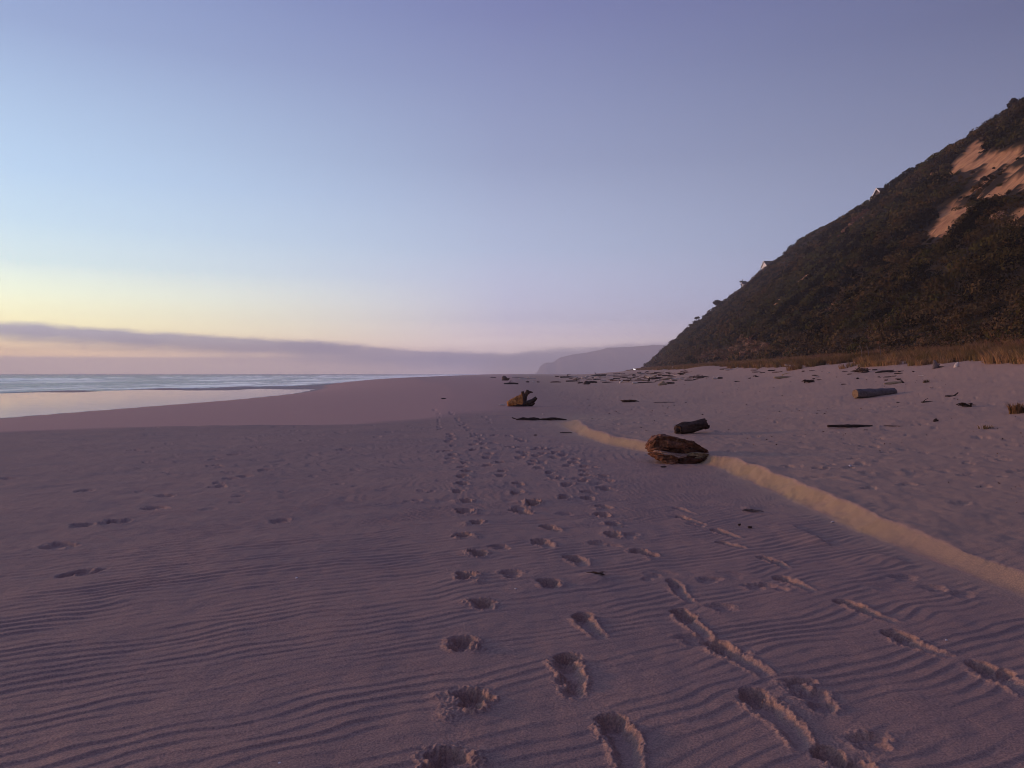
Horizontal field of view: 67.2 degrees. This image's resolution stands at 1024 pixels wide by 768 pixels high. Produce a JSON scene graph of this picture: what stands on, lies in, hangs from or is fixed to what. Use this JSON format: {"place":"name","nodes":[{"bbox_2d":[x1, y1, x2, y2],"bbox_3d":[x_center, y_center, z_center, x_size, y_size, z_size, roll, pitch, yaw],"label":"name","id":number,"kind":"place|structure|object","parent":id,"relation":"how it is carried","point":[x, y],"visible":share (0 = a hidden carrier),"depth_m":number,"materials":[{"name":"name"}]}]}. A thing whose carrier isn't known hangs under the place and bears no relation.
{"place":"outdoors","nodes":[
{"label":"outdoors","id":0,"kind":"place"},
{"bbox_2d":[0,374,482,392],"bbox_3d":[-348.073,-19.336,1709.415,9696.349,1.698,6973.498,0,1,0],"label":"sea","id":1,"kind":"structure","parent":0,"point":[13,383],"depth_m":443.26,"materials":[{"name":"liquid"}]},
{"bbox_2d":[0,360,1023,767],"bbox_3d":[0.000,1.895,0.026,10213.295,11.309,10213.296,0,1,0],"label":"sand beach","id":2,"kind":"structure","parent":0,"point":[324,574],"depth_m":6.07,"materials":[{"name":"beige sand"}]},
{"bbox_2d":[0,389,314,417],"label":"lagoon","id":3,"kind":"structure","parent":2,"relation":"on","point":[26,404],"depth_m":125.66,"materials":[{"name":"purple liquid"}]},
{"bbox_2d":[502,376,509,380],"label":"driftwood stump","id":4,"kind":"object","parent":2,"relation":"on","point":[504,378],"visible":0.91,"depth_m":176.61,"materials":[{"name":"brown wood"}]},
{"bbox_2d":[507,390,536,406],"bbox_3d":[0.472,0.705,37.608,1.501,0.846,0.514,0,1,-7],"label":"split stump","id":5,"kind":"object","parent":2,"relation":"on","point":[519,400],"visible":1,"depth_m":37.48,"materials":[{"name":"orange wood"}]},
{"bbox_2d":[512,417,566,419],"bbox_3d":[0.936,1.193,26.530,1.892,0.112,0.385,0,1,0],"label":"driftwood branch","id":6,"kind":"object","parent":2,"relation":"on","point":[535,418],"visible":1,"depth_m":26.38,"materials":[{"name":"brown wood"}]},
{"bbox_2d":[586,571,603,574],"bbox_3d":[0.676,1.506,6.134,0.172,0.020,0.092,0,1,0],"label":"twig scatter","id":7,"kind":"object","parent":2,"relation":"on","point":[600,573],"visible":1,"depth_m":6.13,"materials":[{"name":"brown wood"}]},
{"bbox_2d":[620,399,638,401],"bbox_3d":[6.310,0.907,41.333,1.008,0.157,0.789,0,1,0],"label":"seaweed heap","id":8,"kind":"object","parent":2,"relation":"on","point":[629,400],"visible":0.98,"depth_m":41.15,"materials":[{"name":"brown plant"}]},
{"bbox_2d":[645,434,708,463],"bbox_3d":[3.019,1.199,14.027,1.164,0.558,0.840,0,1,0],"label":"driftwood stump","id":9,"kind":"object","parent":2,"relation":"on","point":[666,449],"visible":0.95,"depth_m":13.83,"materials":[{"name":"brown wood"}]},
{"bbox_2d":[674,418,709,433],"bbox_3d":[4.282,1.023,18.334,0.975,0.319,0.293,-8,4,-24],"label":"charred log","id":10,"kind":"object","parent":2,"relation":"on","point":[690,427],"visible":0.95,"depth_m":18.22,"materials":[{"name":"brown wood"}]},
{"bbox_2d":[742,508,763,511],"bbox_3d":[2.780,1.462,8.895,0.233,0.038,0.103,0,1,0],"label":"twig scatter","id":11,"kind":"object","parent":2,"relation":"on","point":[750,510],"visible":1,"depth_m":8.90,"materials":[{"name":"brown wood"}]},
{"bbox_2d":[773,373,789,378],"bbox_3d":[20.353,-0.612,57.804,1.459,0.483,0.293,0,1,1],"label":"driftwood log","id":12,"kind":"object","parent":2,"relation":"on","point":[779,377],"visible":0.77,"depth_m":57.71,"materials":[{"name":"beige wood"}]},
{"bbox_2d":[562,368,1022,502],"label":"wrack","id":13,"kind":"object","parent":2,"relation":"on","point":[824,413],"visible":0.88,"depth_m":24.48,"materials":[{"name":"brown plant"}]},
{"bbox_2d":[625,315,1023,370],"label":"dune grass","id":14,"kind":"structure","parent":2,"relation":"on","point":[1000,352],"depth_m":57.78,"materials":[{"name":"brown plant"}]},
{"bbox_2d":[827,424,872,427],"bbox_3d":[7.870,0.976,17.940,1.033,0.079,0.089,0,1,3],"label":"driftwood pole","id":15,"kind":"object","parent":2,"relation":"on","point":[847,425],"visible":0.98,"depth_m":17.91,"materials":[{"name":"brown wood"}]},
{"bbox_2d":[850,367,870,371],"bbox_3d":[21.846,-0.888,48.221,1.143,0.340,0.832,0,1,0],"label":"brush heap","id":16,"kind":"object","parent":2,"relation":"on","point":[859,369],"visible":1,"depth_m":48.10,"materials":[{"name":"brown wood"}]},
{"bbox_2d":[852,388,896,397],"bbox_3d":[14.283,0.351,30.198,2.010,0.378,0.369,-2,1,-17],"label":"sawn log","id":17,"kind":"object","parent":2,"relation":"on","point":[863,393],"visible":0.91,"depth_m":29.98,"materials":[{"name":"grey wood"}]},
{"bbox_2d":[875,370,894,372],"bbox_3d":[21.432,-0.703,44.099,1.345,0.156,0.192,0,1,-3],"label":"driftwood log","id":18,"kind":"object","parent":2,"relation":"on","point":[884,371],"visible":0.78,"depth_m":44.06,"materials":[{"name":"brown wood"}]},
{"bbox_2d":[884,380,903,384],"bbox_3d":[17.847,-0.069,35.913,1.008,0.219,0.216,0,1,0],"label":"broken stump","id":19,"kind":"object","parent":2,"relation":"on","point":[895,382],"visible":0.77,"depth_m":35.88,"materials":[{"name":"beige wood"}]},
{"bbox_2d":[932,360,939,368],"bbox_3d":[22.314,-0.980,40.571,0.414,0.603,0.259,0,1,0],"label":"driftwood root","id":20,"kind":"object","parent":2,"relation":"on","point":[935,365],"visible":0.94,"depth_m":40.48,"materials":[{"name":"grey wood"}]},
{"bbox_2d":[956,402,973,406],"bbox_3d":[12.203,0.557,20.701,0.452,0.127,0.309,0,1,0],"label":"twig clump","id":21,"kind":"object","parent":2,"relation":"on","point":[962,404],"visible":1,"depth_m":20.64,"materials":[{"name":"brown wood"}]},
{"bbox_2d":[977,425,993,428],"bbox_3d":[9.791,0.885,15.897,0.365,0.124,0.249,0,1,-24],"label":"grass tuft","id":22,"kind":"object","parent":2,"relation":"on","point":[985,427],"visible":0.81,"depth_m":15.88,"materials":[{"name":"brown plant"}]},
{"bbox_2d":[1004,402,1023,413],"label":"grass tuft","id":23,"kind":"object","parent":2,"relation":"on","point":[1016,409],"visible":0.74,"depth_m":17.62,"materials":[{"name":"brown plant"}]},
{"bbox_2d":[0,0,1023,373],"label":"sky","id":24,"kind":"structure","parent":0,"point":[187,186],"materials":[{"name":"blue"}]},
{"bbox_2d":[535,345,667,373],"bbox_3d":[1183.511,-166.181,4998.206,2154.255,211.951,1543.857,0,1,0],"label":"headland","id":25,"kind":"structure","parent":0,"point":[615,359],"depth_m":4679.81,"materials":[{"name":"grey"}]},
{"bbox_2d":[683,120,1023,358],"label":"hillside","id":26,"kind":"structure","parent":0,"point":[982,164],"depth_m":135.15,"materials":[{"name":"green plant"}]},
{"bbox_2d":[712,300,719,305],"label":"tree","id":27,"kind":"object","parent":26,"relation":"on","point":[716,302],"visible":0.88,"depth_m":455.51,"materials":[{"name":"green plant"}]},
{"bbox_2d":[760,261,771,268],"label":"house","id":28,"kind":"structure","parent":26,"relation":"on","point":[764,263],"depth_m":450.30,"materials":[{"name":"white paint"}]},
{"bbox_2d":[642,97,1023,367],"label":"hillside scrub","id":29,"kind":"object","parent":26,"relation":"on","point":[841,243],"visible":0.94,"depth_m":138.55,"materials":[{"name":"green plant"}]},
{"bbox_2d":[872,188,881,197],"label":"house","id":30,"kind":"structure","parent":26,"relation":"on","point":[876,191],"depth_m":289.25,"materials":[{"name":"white"}]},
{"bbox_2d":[1006,97,1023,106],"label":"tree","id":31,"kind":"object","parent":26,"relation":"on","point":[1013,101],"visible":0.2,"depth_m":192.62,"materials":[{"name":"green plant"}]}
]}

